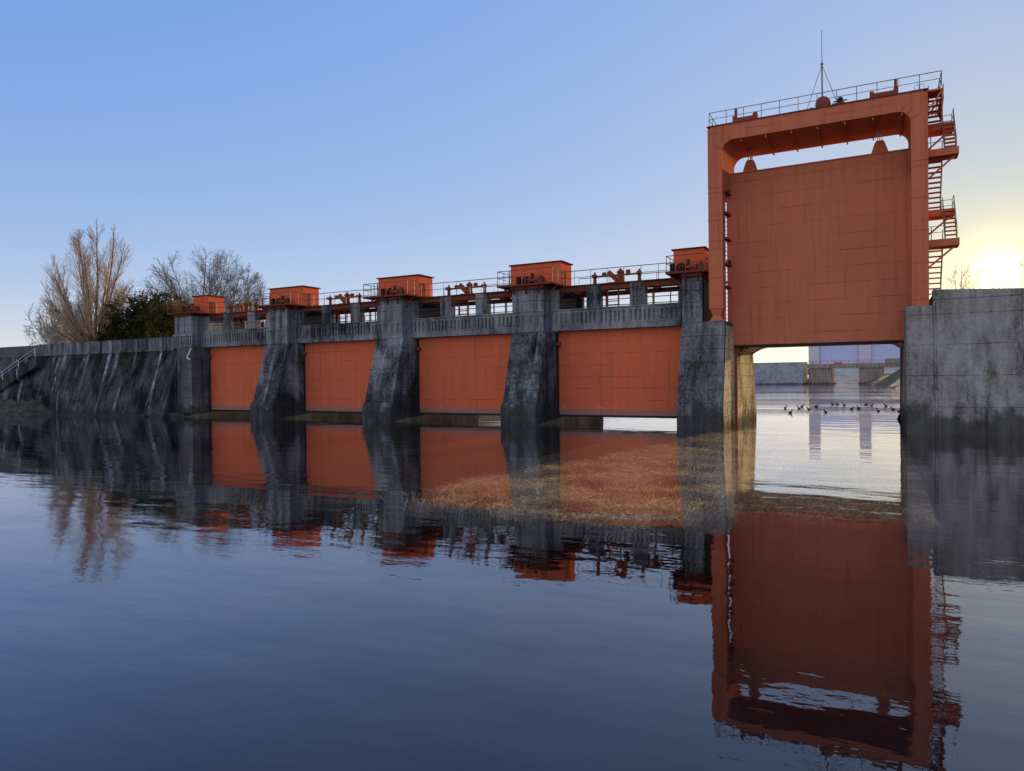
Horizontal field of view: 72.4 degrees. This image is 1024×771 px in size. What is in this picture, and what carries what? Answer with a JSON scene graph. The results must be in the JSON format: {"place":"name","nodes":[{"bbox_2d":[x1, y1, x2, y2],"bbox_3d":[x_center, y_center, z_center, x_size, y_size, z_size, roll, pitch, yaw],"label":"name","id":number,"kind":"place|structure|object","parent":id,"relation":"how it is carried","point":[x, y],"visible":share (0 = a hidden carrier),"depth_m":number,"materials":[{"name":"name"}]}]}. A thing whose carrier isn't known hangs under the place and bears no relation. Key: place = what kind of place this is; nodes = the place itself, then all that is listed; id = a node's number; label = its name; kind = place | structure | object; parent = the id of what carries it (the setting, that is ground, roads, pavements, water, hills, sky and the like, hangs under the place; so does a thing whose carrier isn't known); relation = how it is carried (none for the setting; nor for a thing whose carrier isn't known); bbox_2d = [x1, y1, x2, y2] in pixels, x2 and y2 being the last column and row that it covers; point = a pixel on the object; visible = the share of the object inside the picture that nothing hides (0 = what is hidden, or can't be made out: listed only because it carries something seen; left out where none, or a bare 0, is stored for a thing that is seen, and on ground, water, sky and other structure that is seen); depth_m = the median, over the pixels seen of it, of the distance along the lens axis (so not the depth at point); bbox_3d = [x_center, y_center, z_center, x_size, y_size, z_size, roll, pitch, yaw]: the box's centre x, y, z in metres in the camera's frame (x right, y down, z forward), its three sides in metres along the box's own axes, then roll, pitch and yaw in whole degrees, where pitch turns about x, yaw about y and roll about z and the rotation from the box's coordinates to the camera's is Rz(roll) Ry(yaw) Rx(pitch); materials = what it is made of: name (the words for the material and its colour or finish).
{"place":"outdoors","nodes":[
{"label":"outdoors","id":0,"kind":"place"},
{"bbox_2d":[0,399,52,414],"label":"rubble bank","id":1,"kind":"structure","parent":0,"point":[21,407],"depth_m":61.97,"materials":[{"name":"grey stone"}]},
{"bbox_2d":[192,295,225,312],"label":"motor house","id":2,"kind":"structure","parent":0,"point":[212,299],"depth_m":54.98,"materials":[{"name":"orange paint"}]},
{"bbox_2d":[211,302,214,312],"bbox_3d":[-23.471,-6.137,54.977,0.025,0.880,0.380,0,1,28],"label":"door","id":3,"kind":"structure","parent":2,"relation":"in","point":[213,303],"depth_m":54.98,"materials":[{"name":"orange paint"}]},
{"bbox_2d":[268,285,320,305],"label":"motor house","id":4,"kind":"structure","parent":0,"point":[301,289],"depth_m":50.47,"materials":[{"name":"orange paint"}]},
{"bbox_2d":[307,293,310,305],"bbox_3d":[-14.620,-6.198,50.322,0.025,0.880,0.380,0,1,28],"label":"door","id":5,"kind":"structure","parent":4,"relation":"in","point":[308,296],"depth_m":50.38,"materials":[{"name":"orange paint"}]},
{"bbox_2d":[0,503,1023,770],"bbox_3d":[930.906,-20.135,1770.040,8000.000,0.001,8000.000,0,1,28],"label":"river water","id":6,"kind":"structure","parent":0,"point":[254,645],"depth_m":13.23,"materials":[{"name":"water"}]},
{"bbox_2d":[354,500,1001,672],"bbox_3d":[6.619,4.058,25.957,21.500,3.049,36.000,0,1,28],"label":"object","id":7,"kind":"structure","parent":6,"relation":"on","point":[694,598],"depth_m":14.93,"materials":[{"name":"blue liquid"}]},
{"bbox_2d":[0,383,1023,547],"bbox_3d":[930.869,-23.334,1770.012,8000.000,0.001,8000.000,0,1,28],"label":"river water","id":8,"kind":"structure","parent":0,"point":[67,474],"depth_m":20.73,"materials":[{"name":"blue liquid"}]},
{"bbox_2d":[0,345,64,413],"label":"bank wall","id":9,"kind":"structure","parent":8,"relation":"in","point":[41,385],"depth_m":63.67,"materials":[{"name":"concrete"}]},
{"bbox_2d":[0,348,47,391],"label":"bank stair","id":10,"kind":"object","parent":9,"relation":"attached to","point":[32,365],"visible":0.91,"depth_m":63.59,"materials":[{"name":"concrete"}]},
{"bbox_2d":[40,337,177,416],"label":"battered retaining wall","id":11,"kind":"structure","parent":8,"relation":"in","point":[131,378],"depth_m":57.50,"materials":[{"name":"concrete"}]},
{"bbox_2d":[166,311,249,416],"bbox_3d":[-23.843,-0.784,58.545,4.300,9.860,10.550,0,1,28],"label":"abutment","id":12,"kind":"object","parent":8,"relation":"in","point":[193,393],"visible":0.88,"depth_m":54.46,"materials":[{"name":"concrete"}]},
{"bbox_2d":[167,300,205,312],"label":"pier railing","id":13,"kind":"object","parent":12,"relation":"on","point":[193,305],"visible":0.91,"depth_m":54.06,"materials":[{"name":"metal"}]},
{"bbox_2d":[182,304,199,311],"bbox_3d":[-25.099,-6.039,54.721,1.800,0.735,0.550,0,1,28],"label":"winch","id":14,"kind":"object","parent":12,"relation":"on","point":[189,308],"visible":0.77,"depth_m":54.68,"materials":[{"name":"red paint"}]},
{"bbox_2d":[250,303,357,419],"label":"gate pier","id":15,"kind":"structure","parent":8,"relation":"in","point":[279,392],"depth_m":49.59,"materials":[{"name":"concrete"}]},
{"bbox_2d":[202,328,266,347],"bbox_3d":[-19.813,-3.647,54.739,8.390,1.240,4.060,0,1,28],"label":"footbridge span","id":16,"kind":"object","parent":15,"relation":"on","point":[239,337],"visible":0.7,"depth_m":53.19,"materials":[{"name":"concrete"}]},
{"bbox_2d":[204,310,265,329],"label":"operating platform","id":17,"kind":"structure","parent":16,"relation":"on","point":[253,318],"depth_m":53.68,"materials":[{"name":"concrete"}]},
{"bbox_2d":[209,298,268,312],"bbox_3d":[-20.599,-6.114,53.117,7.279,0.999,0.043,0,1,28],"label":"platform railing","id":18,"kind":"object","parent":17,"relation":"on","point":[234,306],"visible":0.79,"depth_m":53.41,"materials":[{"name":"grey metal"}]},
{"bbox_2d":[235,301,252,311],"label":"gear drive","id":19,"kind":"structure","parent":17,"relation":"on","point":[240,305],"depth_m":53.62,"materials":[{"name":"orange paint"}]},
{"bbox_2d":[208,317,265,411],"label":"sluice gate","id":20,"kind":"structure","parent":19,"relation":"hanging from","point":[234,372],"depth_m":54.03,"materials":[{"name":"metal"}]},
{"bbox_2d":[254,291,305,305],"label":"pier railing","id":21,"kind":"object","parent":15,"relation":"on","point":[262,299],"visible":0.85,"depth_m":50.02,"materials":[{"name":"grey metal"}]},
{"bbox_2d":[270,296,290,304],"bbox_3d":[-16.602,-6.097,50.252,1.800,0.735,0.550,0,1,28],"label":"winch","id":22,"kind":"object","parent":15,"relation":"on","point":[281,301],"visible":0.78,"depth_m":50.34,"materials":[{"name":"red paint"}]},
{"bbox_2d":[304,312,339,324],"bbox_3d":[-14.018,-4.328,51.885,0.028,1.960,3.700,0,1,28],"label":"service door","id":23,"kind":"structure","parent":15,"relation":"in","point":[311,318],"depth_m":51.01,"materials":[{"name":"black metal"}]},
{"bbox_2d":[362,293,461,421],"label":"gate pier","id":24,"kind":"structure","parent":8,"relation":"in","point":[392,393],"depth_m":44.92,"materials":[{"name":"concrete"}]},
{"bbox_2d":[297,321,376,342],"bbox_3d":[-10.963,-3.707,50.084,8.390,1.240,4.060,0,1,28],"label":"footbridge span","id":25,"kind":"object","parent":24,"relation":"on","point":[345,332],"visible":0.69,"depth_m":48.45,"materials":[{"name":"concrete"}]},
{"bbox_2d":[299,301,376,323],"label":"operating platform","id":26,"kind":"structure","parent":25,"relation":"on","point":[356,311],"depth_m":49.08,"materials":[{"name":"metal"}]},
{"bbox_2d":[305,288,378,305],"bbox_3d":[-11.748,-6.174,48.461,7.279,0.999,0.043,0,1,28],"label":"platform railing","id":27,"kind":"object","parent":26,"relation":"on","point":[338,297],"visible":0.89,"depth_m":48.71,"materials":[{"name":"grey metal"}]},
{"bbox_2d":[332,292,353,303],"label":"gear drive","id":28,"kind":"structure","parent":26,"relation":"on","point":[346,298],"depth_m":48.98,"materials":[{"name":"orange paint"}]},
{"bbox_2d":[302,309,375,412],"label":"sluice gate","id":29,"kind":"structure","parent":28,"relation":"hanging from","point":[336,376],"depth_m":49.22,"materials":[{"name":"metal"}]},
{"bbox_2d":[356,293,361,301],"bbox_3d":[-10.593,-6.053,48.465,0.400,0.740,0.520,0,1,28],"label":"screw hoist","id":30,"kind":"object","parent":26,"relation":"on","point":[359,296],"visible":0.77,"depth_m":48.43,"materials":[{"name":"orange paint"}]},
{"bbox_2d":[363,280,421,296],"bbox_3d":[-7.795,-6.332,45.531,3.555,1.085,1.541,0,1,28],"label":"pier railing","id":31,"kind":"object","parent":24,"relation":"on","point":[374,289],"visible":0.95,"depth_m":45.10,"materials":[{"name":"grey metal"}]},
{"bbox_2d":[381,286,404,295],"bbox_3d":[-7.752,-6.158,45.597,1.800,0.735,0.550,0,1,28],"label":"winch","id":32,"kind":"object","parent":24,"relation":"on","point":[394,291],"visible":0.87,"depth_m":45.52,"materials":[{"name":"red paint"}]},
{"bbox_2d":[376,274,433,296],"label":"motor house","id":33,"kind":"structure","parent":24,"relation":"on","point":[422,279],"depth_m":45.88,"materials":[{"name":"orange paint"}]},
{"bbox_2d":[422,283,424,295],"bbox_3d":[-5.770,-6.258,45.666,0.025,0.880,0.380,0,1,28],"label":"door","id":34,"kind":"structure","parent":33,"relation":"in","point":[423,286],"depth_m":45.64,"materials":[{"name":"orange paint"}]},
{"bbox_2d":[419,303,439,317],"bbox_3d":[-5.168,-4.388,47.230,0.028,1.960,3.700,0,1,28],"label":"service door","id":35,"kind":"structure","parent":24,"relation":"in","point":[425,311],"depth_m":46.49,"materials":[{"name":"black metal"}]},
{"bbox_2d":[497,282,591,425],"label":"gate pier","id":36,"kind":"structure","parent":8,"relation":"in","point":[530,395],"depth_m":40.23,"materials":[{"name":"concrete"}]},
{"bbox_2d":[411,313,512,337],"bbox_3d":[-2.113,-3.768,45.429,8.390,1.240,4.060,0,1,28],"label":"footbridge span","id":37,"kind":"object","parent":36,"relation":"on","point":[476,325],"visible":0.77,"depth_m":43.74,"materials":[{"name":"concrete"}]},
{"bbox_2d":[413,290,511,316],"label":"operating platform","id":38,"kind":"structure","parent":37,"relation":"on","point":[482,302],"depth_m":44.42,"materials":[{"name":"metal"}]},
{"bbox_2d":[445,285,450,294],"bbox_3d":[-4.088,-6.097,45.044,0.400,0.740,0.520,0,1,28],"label":"screw hoist","id":39,"kind":"object","parent":38,"relation":"on","point":[448,292],"visible":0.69,"depth_m":45.01,"materials":[{"name":"orange paint"}]},
{"bbox_2d":[420,276,510,296],"bbox_3d":[-2.898,-6.234,43.806,7.279,0.999,0.043,0,1,28],"label":"platform railing","id":40,"kind":"object","parent":38,"relation":"on","point":[483,285],"visible":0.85,"depth_m":44.09,"materials":[{"name":"grey metal"}]},
{"bbox_2d":[452,281,480,293],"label":"gear drive","id":41,"kind":"structure","parent":38,"relation":"on","point":[467,290],"depth_m":44.27,"materials":[{"name":"orange paint"}]},
{"bbox_2d":[416,300,511,415],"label":"sluice gate","id":42,"kind":"structure","parent":41,"relation":"hanging from","point":[461,375],"depth_m":44.40,"materials":[{"name":"metal"}]},
{"bbox_2d":[444,284,510,295],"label":"platform railing","id":43,"kind":"object","parent":38,"relation":"on","point":[479,287],"visible":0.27,"depth_m":46.84,"materials":[{"name":"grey metal"}]},
{"bbox_2d":[497,267,562,285],"bbox_3d":[1.055,-6.392,40.876,3.555,1.085,1.541,0,1,28],"label":"pier railing","id":44,"kind":"object","parent":36,"relation":"on","point":[524,276],"visible":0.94,"depth_m":40.20,"materials":[{"name":"grey metal"}]},
{"bbox_2d":[516,273,544,284],"bbox_3d":[1.098,-6.218,40.942,1.800,0.735,0.550,0,1,28],"label":"winch","id":45,"kind":"object","parent":36,"relation":"on","point":[532,279],"visible":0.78,"depth_m":40.89,"materials":[{"name":"red paint"}]},
{"bbox_2d":[560,293,581,309],"bbox_3d":[3.682,-4.449,42.575,0.028,1.960,3.700,0,1,28],"label":"service door","id":46,"kind":"structure","parent":36,"relation":"in","point":[566,301],"depth_m":42.14,"materials":[{"name":"black metal"}]},
{"bbox_2d":[551,302,682,331],"bbox_3d":[6.738,-3.828,40.774,8.390,1.240,4.060,0,1,28],"label":"footbridge span","id":47,"kind":"object","parent":36,"relation":"on","point":[632,316],"visible":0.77,"depth_m":39.00,"materials":[{"name":"concrete"}]},
{"bbox_2d":[552,277,681,307],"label":"operating platform","id":48,"kind":"structure","parent":47,"relation":"on","point":[637,291],"depth_m":39.83,"materials":[{"name":"metal"}]},
{"bbox_2d":[592,272,596,283],"bbox_3d":[4.762,-6.157,40.389,0.400,0.740,0.520,0,1,28],"label":"screw hoist","id":49,"kind":"object","parent":48,"relation":"on","point":[595,279],"visible":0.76,"depth_m":40.35,"materials":[{"name":"orange paint"}]},
{"bbox_2d":[597,268,636,282],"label":"gear drive","id":50,"kind":"structure","parent":48,"relation":"on","point":[619,277],"depth_m":39.63,"materials":[{"name":"orange paint"}]},
{"bbox_2d":[556,289,681,417],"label":"sluice gate","id":51,"kind":"structure","parent":50,"relation":"hanging from","point":[626,373],"depth_m":39.57,"materials":[{"name":"metal"}]},
{"bbox_2d":[562,262,672,284],"bbox_3d":[5.952,-6.295,39.151,7.279,0.999,0.043,0,1,28],"label":"platform railing","id":52,"kind":"object","parent":48,"relation":"on","point":[590,276],"visible":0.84,"depth_m":39.22,"materials":[{"name":"grey metal"}]},
{"bbox_2d":[579,271,669,284],"bbox_3d":[7.395,-6.335,41.894,7.279,0.999,0.043,0,1,28],"label":"platform railing","id":53,"kind":"object","parent":48,"relation":"on","point":[624,276],"visible":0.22,"depth_m":42.20,"materials":[{"name":"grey metal"}]},
{"bbox_2d":[636,269,641,279],"bbox_3d":[7.107,-6.173,39.155,0.400,0.740,0.520,0,1,28],"label":"screw hoist","id":54,"kind":"object","parent":48,"relation":"on","point":[639,275],"visible":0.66,"depth_m":39.12,"materials":[{"name":"orange paint"}]},
{"bbox_2d":[404,428,908,529],"bbox_3d":[7.280,2.486,24.130,11.694,0.450,25.287,0,1,28],"label":"submerged straw","id":55,"kind":"object","parent":8,"relation":"in","point":[648,516],"visible":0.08,"depth_m":14.02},
{"bbox_2d":[665,269,756,429],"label":"tower pier","id":56,"kind":"structure","parent":8,"relation":"in","point":[716,384],"depth_m":35.54,"materials":[{"name":"concrete"}]},
{"bbox_2d":[670,259,703,271],"bbox_3d":[9.196,-6.273,36.682,1.800,0.735,0.550,0,1,28],"label":"winch","id":57,"kind":"object","parent":56,"relation":"on","point":[699,265],"visible":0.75,"depth_m":36.78,"materials":[{"name":"red paint"}]},
{"bbox_2d":[666,252,708,271],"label":"pier railing","id":58,"kind":"object","parent":56,"relation":"on","point":[685,259],"visible":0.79,"depth_m":35.89,"materials":[{"name":"grey metal"}]},
{"bbox_2d":[707,88,928,320],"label":"gate tower","id":59,"kind":"structure","parent":56,"relation":"on","point":[731,144],"depth_m":33.82,"materials":[{"name":"orange metal"}]},
{"bbox_2d":[732,109,757,121],"bbox_3d":[11.779,-13.495,35.190,1.150,0.725,1.100,0,1,28],"label":"rope hoist","id":60,"kind":"object","parent":59,"relation":"on","point":[752,116],"visible":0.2,"depth_m":34.76,"materials":[{"name":"orange paint"}]},
{"bbox_2d":[726,130,910,347],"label":"raised gate","id":61,"kind":"structure","parent":59,"relation":"hanging from","point":[819,252],"depth_m":34.95,"materials":[{"name":"orange metal"}]},
{"bbox_2d":[807,30,835,108],"bbox_3d":[15.694,-15.462,35.362,1.925,4.584,1.026,0,1,28],"label":"lightning rod","id":62,"kind":"object","parent":59,"relation":"on","point":[821,68],"visible":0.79,"depth_m":34.99,"materials":[{"name":"grey metal"}]},
{"bbox_2d":[709,70,941,125],"bbox_3d":[15.207,-13.511,34.585,10.095,0.697,3.315,0,1,28],"label":"tower railing","id":63,"kind":"object","parent":59,"relation":"on","point":[761,110],"visible":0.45,"depth_m":32.77,"materials":[{"name":"grey metal"}]},
{"bbox_2d":[809,96,846,108],"bbox_3d":[15.140,-13.494,33.524,1.650,0.685,0.620,0,1,28],"label":"drive motor","id":64,"kind":"object","parent":59,"relation":"on","point":[820,102],"visible":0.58,"depth_m":33.32,"materials":[{"name":"orange paint"}]},
{"bbox_2d":[870,79,897,97],"bbox_3d":[17.178,-13.532,32.350,1.150,0.725,1.100,0,1,28],"label":"rope hoist","id":65,"kind":"object","parent":59,"relation":"on","point":[893,91],"visible":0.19,"depth_m":31.80,"materials":[{"name":"orange paint"}]},
{"bbox_2d":[928,83,959,294],"bbox_3d":[19.967,-9.004,32.588,1.249,9.476,4.100,0,1,28],"label":"zigzag stair","id":66,"kind":"object","parent":59,"relation":"attached to","point":[943,129],"visible":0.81,"depth_m":32.55,"materials":[{"name":"orange metal"}]},
{"bbox_2d":[740,343,901,354],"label":"road bridge","id":67,"kind":"structure","parent":56,"relation":"on","point":[751,350],"depth_m":39.62,"materials":[{"name":"concrete"}]},
{"bbox_2d":[754,362,807,384],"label":"river wall","id":68,"kind":"structure","parent":8,"relation":"in","point":[780,373],"depth_m":224.10,"materials":[{"name":"concrete"}]},
{"bbox_2d":[806,344,899,383],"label":"sluice","id":69,"kind":"object","parent":8,"relation":"in","point":[870,362],"visible":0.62,"depth_m":217.09,"materials":[{"name":"concrete"}]},
{"bbox_2d":[900,288,1023,436],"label":"river wall","id":70,"kind":"structure","parent":8,"relation":"in","point":[961,361],"depth_m":29.98,"materials":[{"name":"concrete"}]},
{"bbox_2d":[0,0,1023,363],"label":"sky","id":71,"kind":"structure","parent":0,"point":[337,146],"materials":[{"name":"blue"}]},
{"bbox_2d":[509,260,572,285],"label":"motor house","id":72,"kind":"structure","parent":0,"point":[564,266],"depth_m":41.22,"materials":[{"name":"orange paint"}]},
{"bbox_2d":[563,270,565,284],"bbox_3d":[3.080,-6.319,41.011,0.025,0.880,0.380,0,1,28],"label":"door","id":73,"kind":"structure","parent":72,"relation":"in","point":[564,271],"depth_m":40.97,"materials":[{"name":"orange paint"}]},
{"bbox_2d":[671,246,708,270],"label":"motor house","id":74,"kind":"structure","parent":0,"point":[691,257],"depth_m":37.13,"materials":[{"name":"orange paint"}]},
{"bbox_2d":[778,369,899,418],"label":"bank","id":75,"kind":"structure","parent":0,"point":[891,380],"depth_m":169.24,"materials":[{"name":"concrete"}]},
{"bbox_2d":[946,263,983,288],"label":"bare tree","id":76,"kind":"object","parent":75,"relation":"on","point":[961,286],"visible":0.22,"depth_m":70.95,"materials":[{"name":"brown plant"}]},
{"bbox_2d":[834,367,899,383],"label":"bank slope","id":77,"kind":"structure","parent":0,"point":[846,375],"depth_m":244.78,"materials":[{"name":"concrete"}]},
{"bbox_3d":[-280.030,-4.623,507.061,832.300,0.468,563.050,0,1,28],"label":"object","id":78,"kind":"structure","parent":0,"visible":0},
{"bbox_2d":[22,297,83,345],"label":"bare tree","id":79,"kind":"object","parent":78,"relation":"on","point":[43,325],"visible":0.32,"depth_m":111.03,"materials":[{"name":"grey plant"}]},
{"bbox_2d":[39,218,148,342],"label":"bare tree","id":80,"kind":"object","parent":78,"relation":"on","point":[84,329],"visible":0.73,"depth_m":93.41,"materials":[{"name":"brown plant"}]},
{"bbox_2d":[93,285,191,340],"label":"evergreen tree","id":81,"kind":"object","parent":78,"relation":"on","point":[134,325],"visible":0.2,"depth_m":77.40,"materials":[{"name":"green plant"}]},
{"bbox_2d":[133,245,268,321],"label":"bare tree","id":82,"kind":"object","parent":78,"relation":"on","point":[214,279],"visible":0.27,"depth_m":96.50,"materials":[{"name":"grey plant"}]},
{"bbox_2d":[219,265,268,327],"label":"bare tree","id":83,"kind":"object","parent":78,"relation":"on","point":[253,283],"visible":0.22,"depth_m":100.03,"materials":[{"name":"grey plant"}]},
{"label":"left bank","id":84,"kind":"structure","parent":0,"visible":0},
{"bbox_2d":[138,299,190,337],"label":"evergreen tree","id":85,"kind":"object","parent":84,"relation":"on","point":[163,322],"visible":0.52,"depth_m":70.67,"materials":[{"name":"green plant"}]}
]}

